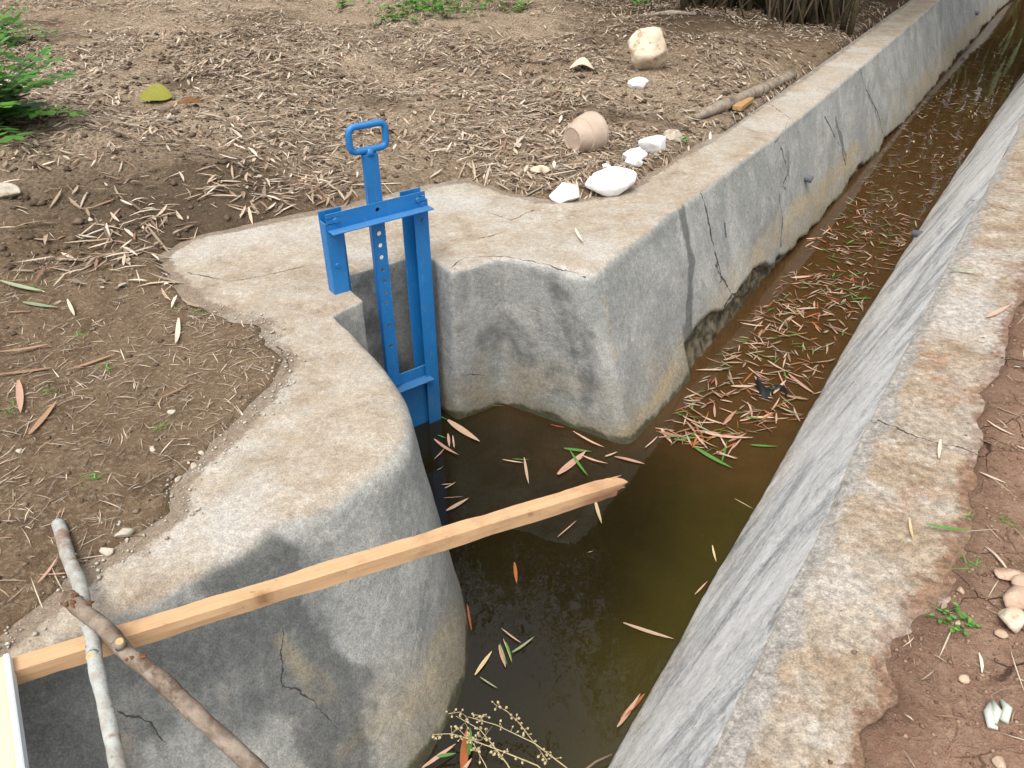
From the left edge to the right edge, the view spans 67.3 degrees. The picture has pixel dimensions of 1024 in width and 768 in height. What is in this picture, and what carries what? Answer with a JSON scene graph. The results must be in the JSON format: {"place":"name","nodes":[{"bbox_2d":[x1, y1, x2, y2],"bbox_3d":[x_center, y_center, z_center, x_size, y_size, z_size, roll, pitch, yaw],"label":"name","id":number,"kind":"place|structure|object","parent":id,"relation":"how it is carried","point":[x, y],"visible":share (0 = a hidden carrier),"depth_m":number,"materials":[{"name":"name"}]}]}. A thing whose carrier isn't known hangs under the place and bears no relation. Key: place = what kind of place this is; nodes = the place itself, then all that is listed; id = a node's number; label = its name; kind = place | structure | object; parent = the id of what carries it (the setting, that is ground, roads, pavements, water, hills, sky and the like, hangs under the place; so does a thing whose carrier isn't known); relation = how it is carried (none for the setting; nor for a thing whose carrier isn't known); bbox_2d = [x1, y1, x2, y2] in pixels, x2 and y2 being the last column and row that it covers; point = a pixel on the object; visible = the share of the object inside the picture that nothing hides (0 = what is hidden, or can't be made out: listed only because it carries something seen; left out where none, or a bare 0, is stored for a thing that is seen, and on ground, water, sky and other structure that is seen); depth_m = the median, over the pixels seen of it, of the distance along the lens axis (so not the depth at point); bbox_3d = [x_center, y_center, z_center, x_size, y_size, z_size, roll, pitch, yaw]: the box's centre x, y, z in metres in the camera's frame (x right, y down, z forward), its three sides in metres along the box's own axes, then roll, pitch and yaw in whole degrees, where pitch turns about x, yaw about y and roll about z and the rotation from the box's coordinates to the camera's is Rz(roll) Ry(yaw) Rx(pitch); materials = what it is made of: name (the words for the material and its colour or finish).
{"place":"outdoors","nodes":[
{"label":"outdoors","id":0,"kind":"place"},
{"bbox_2d":[0,0,909,634],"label":"ground","id":1,"kind":"structure","parent":0,"point":[130,462],"depth_m":4.23,"materials":[{"name":"brown soil"}]},
{"bbox_2d":[0,182,20,198],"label":"stone","id":2,"kind":"object","parent":1,"relation":"on","point":[7,190],"visible":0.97,"depth_m":3.75,"materials":[{"name":"stone"}]},
{"bbox_2d":[16,380,23,412],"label":"bamboo leaf","id":3,"kind":"object","parent":1,"relation":"on","point":[19,394],"visible":1,"depth_m":2.58,"materials":[{"name":"plant"}]},
{"bbox_2d":[0,280,42,290],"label":"bamboo leaf","id":4,"kind":"object","parent":1,"relation":"on","point":[19,285],"visible":1,"depth_m":3.25,"materials":[{"name":"plant"}]},
{"bbox_2d":[0,344,46,351],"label":"bamboo leaf","id":5,"kind":"object","parent":1,"relation":"on","point":[24,348],"visible":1,"depth_m":2.85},
{"bbox_2d":[0,367,51,373],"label":"bamboo leaf","id":6,"kind":"object","parent":1,"relation":"on","point":[23,371],"visible":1,"depth_m":2.72,"materials":[{"name":"plant"}]},
{"bbox_2d":[0,0,59,44],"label":"weed","id":7,"kind":"object","parent":1,"relation":"on","point":[4,24],"visible":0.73,"depth_m":7.01,"materials":[{"name":"green plant"}]},
{"bbox_2d":[23,301,54,306],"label":"bamboo leaf","id":8,"kind":"object","parent":1,"relation":"on","point":[37,304],"visible":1,"depth_m":3.13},
{"bbox_2d":[28,400,56,433],"bbox_3d":[-1.510,0.106,2.477,0.021,0.006,0.183,0,35,0],"label":"bamboo leaf","id":9,"kind":"object","parent":1,"relation":"on","point":[39,421],"visible":1,"depth_m":2.47,"materials":[{"name":"plant"}]},
{"bbox_2d":[0,8,88,142],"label":"weed","id":10,"kind":"object","parent":1,"relation":"on","point":[10,108],"visible":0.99,"depth_m":4.50,"materials":[{"name":"green plant"}]},
{"bbox_2d":[37,556,57,582],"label":"bamboo leaf","id":11,"kind":"object","parent":1,"relation":"on","point":[45,574],"visible":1,"depth_m":1.94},
{"bbox_2d":[67,299,74,315],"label":"bamboo leaf","id":12,"kind":"object","parent":1,"relation":"on","point":[70,307],"visible":1,"depth_m":3.10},
{"bbox_2d":[75,472,105,488],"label":"grass tuft","id":13,"kind":"object","parent":1,"relation":"on","point":[94,474],"visible":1,"depth_m":2.25,"materials":[{"name":"green plant"}]},
{"bbox_2d":[76,353,114,366],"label":"bamboo leaf","id":14,"kind":"object","parent":1,"relation":"on","point":[90,362],"visible":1,"depth_m":2.77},
{"bbox_2d":[99,547,113,556],"bbox_3d":[-1.064,0.442,2.022,0.038,0.024,0.027,25,41,32],"label":"pebble","id":15,"kind":"object","parent":1,"relation":"on","point":[105,552],"visible":1,"depth_m":2.01,"materials":[{"name":"stone"}]},
{"bbox_2d":[114,528,134,537],"bbox_3d":[-1.041,0.402,2.063,0.044,0.027,0.038,0,34,0],"label":"pebble","id":16,"kind":"object","parent":1,"relation":"on","point":[125,532],"visible":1,"depth_m":2.06,"materials":[{"name":"stone"}]},
{"bbox_2d":[0,219,279,608],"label":"leaf litter","id":17,"kind":"object","parent":1,"relation":"on","point":[66,477],"visible":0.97,"depth_m":2.58,"materials":[{"name":"plant"}]},
{"bbox_2d":[138,83,172,100],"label":"broad leaf","id":18,"kind":"object","parent":1,"relation":"on","point":[156,92],"visible":1,"depth_m":5.47,"materials":[{"name":"plant"}]},
{"bbox_2d":[160,381,191,396],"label":"bamboo leaf","id":19,"kind":"object","parent":1,"relation":"on","point":[174,390],"visible":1,"depth_m":2.60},
{"bbox_2d":[175,318,179,342],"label":"bamboo leaf","id":20,"kind":"object","parent":1,"relation":"on","point":[177,332],"visible":1,"depth_m":2.94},
{"bbox_2d":[178,97,202,103],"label":"broad leaf","id":21,"kind":"object","parent":1,"relation":"on","point":[189,100],"visible":1,"depth_m":5.11,"materials":[{"name":"brown plant"}]},
{"bbox_2d":[12,164,382,306],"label":"leaf litter","id":22,"kind":"object","parent":1,"relation":"on","point":[108,233],"visible":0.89,"depth_m":3.75,"materials":[{"name":"plant"}]},
{"bbox_2d":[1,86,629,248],"bbox_3d":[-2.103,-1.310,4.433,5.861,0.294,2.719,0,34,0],"label":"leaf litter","id":23,"kind":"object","parent":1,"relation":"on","point":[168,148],"visible":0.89,"depth_m":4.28,"materials":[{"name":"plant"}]},
{"bbox_2d":[328,0,353,10],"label":"weed","id":24,"kind":"object","parent":1,"relation":"on","point":[342,4],"visible":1,"depth_m":8.56,"materials":[{"name":"green plant"}]},
{"bbox_2d":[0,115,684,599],"bbox_3d":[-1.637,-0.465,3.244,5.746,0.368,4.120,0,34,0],"label":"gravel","id":25,"kind":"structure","parent":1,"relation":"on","point":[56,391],"depth_m":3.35,"materials":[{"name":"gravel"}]},
{"bbox_2d":[369,9,409,27],"bbox_3d":[-1.247,-3.753,7.882,0.434,0.143,0.374,0,34,0],"label":"weed","id":26,"kind":"object","parent":1,"relation":"on","point":[395,17],"visible":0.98,"depth_m":7.86,"materials":[{"name":"green plant"}]},
{"bbox_2d":[364,0,477,23],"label":"weed","id":27,"kind":"object","parent":1,"relation":"on","point":[435,3],"visible":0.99,"depth_m":8.14,"materials":[{"name":"green plant"}]},
{"bbox_2d":[0,0,905,304],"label":"leaf litter","id":28,"kind":"object","parent":1,"relation":"on","point":[306,88],"visible":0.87,"depth_m":5.78,"materials":[{"name":"plant"}]},
{"bbox_2d":[375,0,569,15],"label":"weed","id":29,"kind":"object","parent":1,"relation":"on","point":[456,5],"visible":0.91,"depth_m":8.49,"materials":[{"name":"green plant"}]},
{"bbox_2d":[512,0,529,10],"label":"weed","id":30,"kind":"object","parent":1,"relation":"on","point":[522,5],"visible":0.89,"depth_m":8.46,"materials":[{"name":"green plant"}]},
{"bbox_2d":[530,165,549,172],"bbox_3d":[0.160,-1.228,4.404,0.118,0.048,0.067,0,34,0],"label":"stone","id":31,"kind":"object","parent":1,"relation":"on","point":[535,169],"visible":0.95,"depth_m":4.39,"materials":[{"name":"stone"}]},
{"bbox_2d":[549,182,579,202],"bbox_3d":[0.289,-1.029,4.143,0.159,0.115,0.131,-19,39,-26],"label":"rubble chunk","id":32,"kind":"object","parent":1,"relation":"on","point":[562,192],"visible":0.99,"depth_m":4.11,"materials":[{"name":"stone"}]},
{"bbox_2d":[569,57,593,68],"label":"broad leaf","id":33,"kind":"object","parent":1,"relation":"on","point":[583,61],"visible":1,"depth_m":6.17,"materials":[{"name":"plant"}]},
{"bbox_2d":[564,111,608,151],"bbox_3d":[0.443,-1.525,4.699,0.223,0.252,0.252,-27,42,-34],"label":"clay pot","id":34,"kind":"object","parent":1,"relation":"on","point":[587,131],"visible":0.98,"depth_m":4.63,"materials":[{"name":"ceramic"}]},
{"bbox_2d":[585,166,636,196],"bbox_3d":[0.542,-1.106,4.226,0.294,0.157,0.182,0,34,0],"label":"rubble chunk","id":35,"kind":"object","parent":1,"relation":"on","point":[610,181],"visible":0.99,"depth_m":4.18,"materials":[{"name":"stone"}]},
{"bbox_2d":[624,154,642,167],"bbox_3d":[0.719,-1.308,4.530,0.103,0.092,0.079,16,37,22],"label":"rubble chunk","id":36,"kind":"object","parent":1,"relation":"on","point":[633,160],"visible":0.94,"depth_m":4.50,"materials":[{"name":"stone"}]},
{"bbox_2d":[623,147,647,160],"bbox_3d":[0.751,-1.358,4.598,0.173,0.094,0.100,-13,36,-18],"label":"rubble chunk","id":37,"kind":"object","parent":1,"relation":"on","point":[640,153],"visible":0.62,"depth_m":4.58,"materials":[{"name":"stone"}]},
{"bbox_2d":[628,77,648,88],"bbox_3d":[0.970,-2.292,5.874,0.159,0.098,0.116,-15,37,-21],"label":"stone","id":38,"kind":"object","parent":1,"relation":"on","point":[638,82],"visible":0.92,"depth_m":5.84,"materials":[{"name":"stone"}]},
{"bbox_2d":[633,0,649,6],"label":"weed","id":39,"kind":"object","parent":1,"relation":"on","point":[645,1],"visible":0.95,"depth_m":8.41,"materials":[{"name":"green plant"}]},
{"bbox_2d":[627,26,668,69],"bbox_3d":[1.104,-2.690,6.208,0.352,0.353,0.297,0,34,0],"label":"boulder","id":40,"kind":"object","parent":1,"relation":"on","point":[647,46],"visible":0.95,"depth_m":6.12,"materials":[{"name":"beige stone"}]},
{"bbox_2d":[638,135,665,154],"bbox_3d":[0.874,-1.460,4.730,0.128,0.126,0.246,18,38,24],"label":"rubble chunk","id":41,"kind":"object","parent":1,"relation":"on","point":[652,144],"visible":0.77,"depth_m":4.66,"materials":[{"name":"stone"}]},
{"bbox_2d":[640,10,696,17],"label":"branch","id":42,"kind":"object","parent":1,"relation":"on","point":[676,12],"visible":0.95,"depth_m":8.08,"materials":[{"name":"grey plant"}]},
{"bbox_2d":[663,129,682,142],"bbox_3d":[1.029,-1.584,4.911,0.131,0.088,0.083,10,35,14],"label":"stone","id":43,"kind":"object","parent":1,"relation":"on","point":[674,135],"visible":0.91,"depth_m":4.89,"materials":[{"name":"stone"}]},
{"bbox_2d":[629,0,768,14],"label":"bamboo clump","id":44,"kind":"object","parent":1,"relation":"on","point":[751,5],"visible":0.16,"depth_m":8.44,"materials":[{"name":"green plant"}]},
{"bbox_2d":[732,97,753,110],"bbox_3d":[1.708,-2.072,5.683,0.070,0.035,0.300,19,38,25],"label":"plank","id":45,"kind":"object","parent":1,"relation":"on","point":[742,105],"visible":0.9,"depth_m":5.62,"materials":[{"name":"wood"}]},
{"bbox_2d":[692,69,796,119],"bbox_3d":[1.843,-2.232,5.919,0.116,0.121,1.808,23,40,30],"label":"log","id":46,"kind":"object","parent":1,"relation":"on","point":[728,103],"visible":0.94,"depth_m":5.76,"materials":[{"name":"wood"}]},
{"bbox_2d":[738,0,868,34],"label":"bamboo clump","id":47,"kind":"object","parent":1,"relation":"on","point":[811,12],"visible":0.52,"depth_m":8.06,"materials":[{"name":"brown plant"}]},
{"bbox_2d":[0,0,1008,767],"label":"canal wall","id":48,"kind":"structure","parent":0,"point":[616,320],"depth_m":3.16,"materials":[{"name":"concrete"}]},
{"bbox_2d":[0,295,305,650],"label":"gravel","id":49,"kind":"structure","parent":48,"relation":"on","point":[126,540],"depth_m":2.26,"materials":[{"name":"gravel"}]},
{"bbox_2d":[12,475,627,684],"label":"timber beam","id":50,"kind":"structure","parent":48,"relation":"on","point":[43,662],"depth_m":1.89,"materials":[{"name":"brown wood"}]},
{"bbox_2d":[0,653,28,767],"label":"board","id":51,"kind":"object","parent":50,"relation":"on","point":[13,751],"visible":1,"depth_m":1.55,"materials":[{"name":"wood"}]},
{"bbox_2d":[51,518,127,767],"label":"stick","id":52,"kind":"object","parent":50,"relation":"on","point":[111,733],"visible":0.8,"depth_m":1.62,"materials":[{"name":"wood"}]},
{"bbox_2d":[60,590,269,767],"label":"stick","id":53,"kind":"object","parent":52,"relation":"on","point":[230,745],"visible":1,"depth_m":1.62,"materials":[{"name":"wood"}]},
{"bbox_2d":[318,119,440,426],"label":"sluice gate","id":54,"kind":"structure","parent":48,"relation":"attached to","point":[417,385],"depth_m":3.36,"materials":[{"name":"metal"}]},
{"bbox_2d":[414,0,1023,767],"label":"water","id":55,"kind":"structure","parent":0,"point":[576,674],"depth_m":3.52,"materials":[{"name":"liquid"}]},
{"bbox_2d":[422,744,454,767],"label":"bamboo leaf","id":56,"kind":"object","parent":55,"relation":"on","point":[433,759],"visible":1,"depth_m":2.42,"materials":[{"name":"plant"}]},
{"bbox_2d":[434,439,458,454],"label":"bamboo leaf","id":57,"kind":"object","parent":55,"relation":"on","point":[443,445],"visible":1,"depth_m":3.75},
{"bbox_2d":[437,753,455,756],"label":"bamboo leaf","id":58,"kind":"object","parent":55,"relation":"on","point":[445,754],"visible":1,"depth_m":2.43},
{"bbox_2d":[446,498,467,510],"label":"bamboo leaf","id":59,"kind":"object","parent":55,"relation":"on","point":[456,505],"visible":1,"depth_m":3.41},
{"bbox_2d":[447,419,478,440],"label":"bamboo leaf","id":60,"kind":"object","parent":55,"relation":"on","point":[460,428],"visible":1,"depth_m":3.87,"materials":[{"name":"plant"}]},
{"bbox_2d":[460,729,468,767],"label":"bamboo leaf","id":61,"kind":"object","parent":55,"relation":"on","point":[464,755],"visible":0.82,"depth_m":2.43,"materials":[{"name":"plant"}]},
{"bbox_2d":[467,728,471,754],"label":"bamboo leaf","id":62,"kind":"object","parent":55,"relation":"on","point":[469,746],"visible":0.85,"depth_m":2.46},
{"bbox_2d":[467,604,471,629],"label":"bamboo leaf","id":63,"kind":"object","parent":55,"relation":"on","point":[469,617],"visible":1,"depth_m":2.90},
{"bbox_2d":[475,651,491,674],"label":"bamboo leaf","id":64,"kind":"object","parent":55,"relation":"on","point":[483,662],"visible":1,"depth_m":2.73,"materials":[{"name":"plant"}]},
{"bbox_2d":[432,700,566,767],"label":"seed stalk","id":65,"kind":"object","parent":55,"relation":"on","point":[474,739],"visible":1,"depth_m":2.41,"materials":[{"name":"plant"}]},
{"bbox_2d":[499,645,505,666],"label":"bamboo leaf","id":66,"kind":"object","parent":55,"relation":"on","point":[501,656],"visible":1,"depth_m":2.76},
{"bbox_2d":[514,562,516,582],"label":"bamboo leaf","id":67,"kind":"object","parent":55,"relation":"on","point":[515,571],"visible":1,"depth_m":3.09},
{"bbox_2d":[512,637,532,651],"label":"bamboo leaf","id":68,"kind":"object","parent":55,"relation":"on","point":[521,646],"visible":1,"depth_m":2.80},
{"bbox_2d":[524,457,528,482],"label":"bamboo leaf","id":69,"kind":"object","parent":55,"relation":"on","point":[525,467],"visible":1,"depth_m":3.60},
{"bbox_2d":[557,450,586,474],"bbox_3d":[0.287,0.372,3.653,0.035,0.006,0.231,25,41,32],"label":"bamboo leaf","id":70,"kind":"object","parent":55,"relation":"on","point":[571,461],"visible":1,"depth_m":3.65,"materials":[{"name":"plant"}]},
{"bbox_2d":[564,448,590,451],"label":"bamboo leaf","id":71,"kind":"object","parent":55,"relation":"on","point":[576,449],"visible":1,"depth_m":3.74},
{"bbox_2d":[570,450,586,473],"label":"bamboo leaf","id":72,"kind":"object","parent":55,"relation":"on","point":[578,463],"visible":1,"depth_m":3.65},
{"bbox_2d":[573,431,602,446],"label":"bamboo leaf","id":73,"kind":"object","parent":55,"relation":"on","point":[587,439],"visible":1,"depth_m":3.80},
{"bbox_2d":[595,502,601,522],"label":"bamboo leaf","id":74,"kind":"object","parent":55,"relation":"on","point":[597,510],"visible":0.79,"depth_m":3.38,"materials":[{"name":"plant"}]},
{"bbox_2d":[586,753,611,767],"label":"twig","id":75,"kind":"object","parent":55,"relation":"on","point":[598,760],"visible":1,"depth_m":2.41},
{"bbox_2d":[617,694,639,726],"bbox_3d":[0.392,1.095,2.578,0.014,0.010,0.155,23,40,30],"label":"bamboo leaf","id":76,"kind":"object","parent":55,"relation":"on","point":[624,717],"visible":1,"depth_m":2.57,"materials":[{"name":"plant"}]},
{"bbox_2d":[615,456,643,463],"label":"bamboo leaf","id":77,"kind":"object","parent":55,"relation":"on","point":[629,459],"visible":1,"depth_m":3.67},
{"bbox_2d":[620,694,643,718],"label":"bamboo leaf","id":78,"kind":"object","parent":55,"relation":"on","point":[638,700],"visible":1,"depth_m":2.59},
{"bbox_2d":[624,622,673,638],"bbox_3d":[0.505,0.915,2.847,0.190,0.007,0.015,13,36,18],"label":"bamboo leaf","id":79,"kind":"object","parent":55,"relation":"on","point":[647,630],"visible":1,"depth_m":2.85,"materials":[{"name":"plant"}]},
{"bbox_2d":[693,445,731,467],"bbox_3d":[0.957,0.350,3.680,0.024,0.008,0.229,-27,43,-34],"label":"bamboo leaf","id":80,"kind":"object","parent":55,"relation":"on","point":[711,456],"visible":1,"depth_m":3.69,"materials":[{"name":"plant"}]},
{"bbox_2d":[705,432,750,437],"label":"bamboo leaf","id":81,"kind":"object","parent":55,"relation":"on","point":[720,435],"visible":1,"depth_m":3.82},
{"bbox_2d":[723,410,736,422],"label":"bamboo leaf","id":82,"kind":"object","parent":55,"relation":"on","point":[730,416],"visible":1,"depth_m":3.95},
{"bbox_2d":[731,385,752,386],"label":"bamboo leaf","id":83,"kind":"object","parent":55,"relation":"on","point":[741,385],"visible":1,"depth_m":4.18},
{"bbox_2d":[751,444,775,446],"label":"bamboo leaf","id":84,"kind":"object","parent":55,"relation":"on","point":[763,445],"visible":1,"depth_m":3.76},
{"bbox_2d":[756,376,787,398],"bbox_3d":[1.399,0.009,4.160,0.141,0.030,0.202,0,34,0],"label":"plastic scrap","id":85,"kind":"object","parent":55,"relation":"on","point":[764,391],"visible":1,"depth_m":4.14,"materials":[{"name":"plastic"}]},
{"bbox_2d":[789,374,814,393],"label":"bamboo leaf","id":86,"kind":"object","parent":55,"relation":"on","point":[800,383],"visible":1,"depth_m":4.20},
{"bbox_2d":[666,30,1022,435],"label":"leaf litter","id":87,"kind":"object","parent":55,"relation":"on","point":[785,355],"visible":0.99,"depth_m":4.96,"materials":[{"name":"plant"}]},
{"bbox_2d":[608,73,1023,767],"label":"canal bank","id":88,"kind":"structure","parent":0,"point":[828,563],"depth_m":2.30,"materials":[{"name":"concrete"}]},
{"bbox_2d":[909,518,913,539],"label":"bamboo leaf","id":89,"kind":"object","parent":88,"relation":"on","point":[910,527],"visible":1,"depth_m":2.07,"materials":[{"name":"plant"}]},
{"bbox_2d":[938,439,941,456],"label":"bamboo leaf","id":90,"kind":"object","parent":88,"relation":"on","point":[939,447],"visible":1,"depth_m":2.36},
{"bbox_2d":[927,523,972,529],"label":"bamboo leaf","id":91,"kind":"object","parent":88,"relation":"on","point":[945,527],"visible":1,"depth_m":2.07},
{"bbox_2d":[986,304,1010,316],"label":"bamboo leaf","id":92,"kind":"object","parent":88,"relation":"on","point":[997,311],"visible":1,"depth_m":3.09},
{"bbox_2d":[828,250,1023,767],"bbox_3d":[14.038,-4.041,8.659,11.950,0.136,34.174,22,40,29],"label":"ground","id":93,"kind":"structure","parent":0,"point":[873,736],"depth_m":1.76,"materials":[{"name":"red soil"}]},
{"bbox_2d":[925,601,982,635],"bbox_3d":[1.046,0.556,1.821,0.088,0.025,0.114,-25,41,-32],"label":"weed","id":94,"kind":"object","parent":93,"relation":"on","point":[971,623],"visible":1,"depth_m":1.82,"materials":[{"name":"green plant"}]},
{"bbox_2d":[956,587,964,594],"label":"stone","id":95,"kind":"object","parent":93,"relation":"on","point":[960,590],"visible":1,"depth_m":1.90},
{"bbox_2d":[904,314,1023,766],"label":"leaf litter","id":96,"kind":"object","parent":93,"relation":"on","point":[984,607],"visible":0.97,"depth_m":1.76,"materials":[{"name":"plant"}]},
{"bbox_2d":[958,674,969,683],"bbox_3d":[0.998,0.652,1.696,0.026,0.013,0.020,0,34,0],"label":"stone","id":97,"kind":"object","parent":93,"relation":"on","point":[964,679],"visible":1,"depth_m":1.69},
{"bbox_2d":[954,549,982,574],"bbox_3d":[1.174,0.458,1.972,0.092,0.016,0.072,14,37,20],"label":"grass tuft","id":98,"kind":"object","parent":93,"relation":"on","point":[976,562],"visible":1,"depth_m":1.98,"materials":[{"name":"green plant"}]},
{"bbox_2d":[983,699,1011,729],"bbox_3d":[1.024,0.696,1.620,0.087,0.025,0.048,-29,43,-36],"label":"paper scrap","id":99,"kind":"object","parent":93,"relation":"on","point":[993,713],"visible":1,"depth_m":1.61,"materials":[{"name":"paper"}]},
{"bbox_2d":[991,756,1005,767],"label":"stone","id":100,"kind":"object","parent":93,"relation":"on","point":[998,761],"visible":1,"depth_m":1.53,"materials":[{"name":"stone"}]},
{"bbox_2d":[994,629,1007,638],"bbox_3d":[1.136,0.580,1.786,0.029,0.017,0.023,18,38,25],"label":"stone","id":101,"kind":"object","parent":93,"relation":"on","point":[1002,634],"visible":1,"depth_m":1.78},
{"bbox_2d":[990,515,1021,529],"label":"grass tuft","id":102,"kind":"object","parent":93,"relation":"on","point":[1008,522],"visible":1,"depth_m":2.11,"materials":[{"name":"green plant"}]},
{"bbox_2d":[994,567,1023,580],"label":"stone","id":103,"kind":"object","parent":93,"relation":"on","point":[1004,573],"visible":0.88,"depth_m":1.93,"materials":[{"name":"stone"}]},
{"bbox_2d":[998,607,1023,633],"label":"stone","id":104,"kind":"object","parent":93,"relation":"on","point":[1012,618],"visible":1,"depth_m":1.80,"materials":[{"name":"stone"}]},
{"bbox_2d":[1003,585,1023,609],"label":"stone","id":105,"kind":"object","parent":93,"relation":"on","point":[1013,595],"visible":0.89,"depth_m":1.86,"materials":[{"name":"stone"}]},
{"bbox_2d":[1011,574,1023,585],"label":"stone","id":106,"kind":"object","parent":93,"relation":"on","point":[1018,579],"visible":0.77,"depth_m":1.90,"materials":[{"name":"stone"}]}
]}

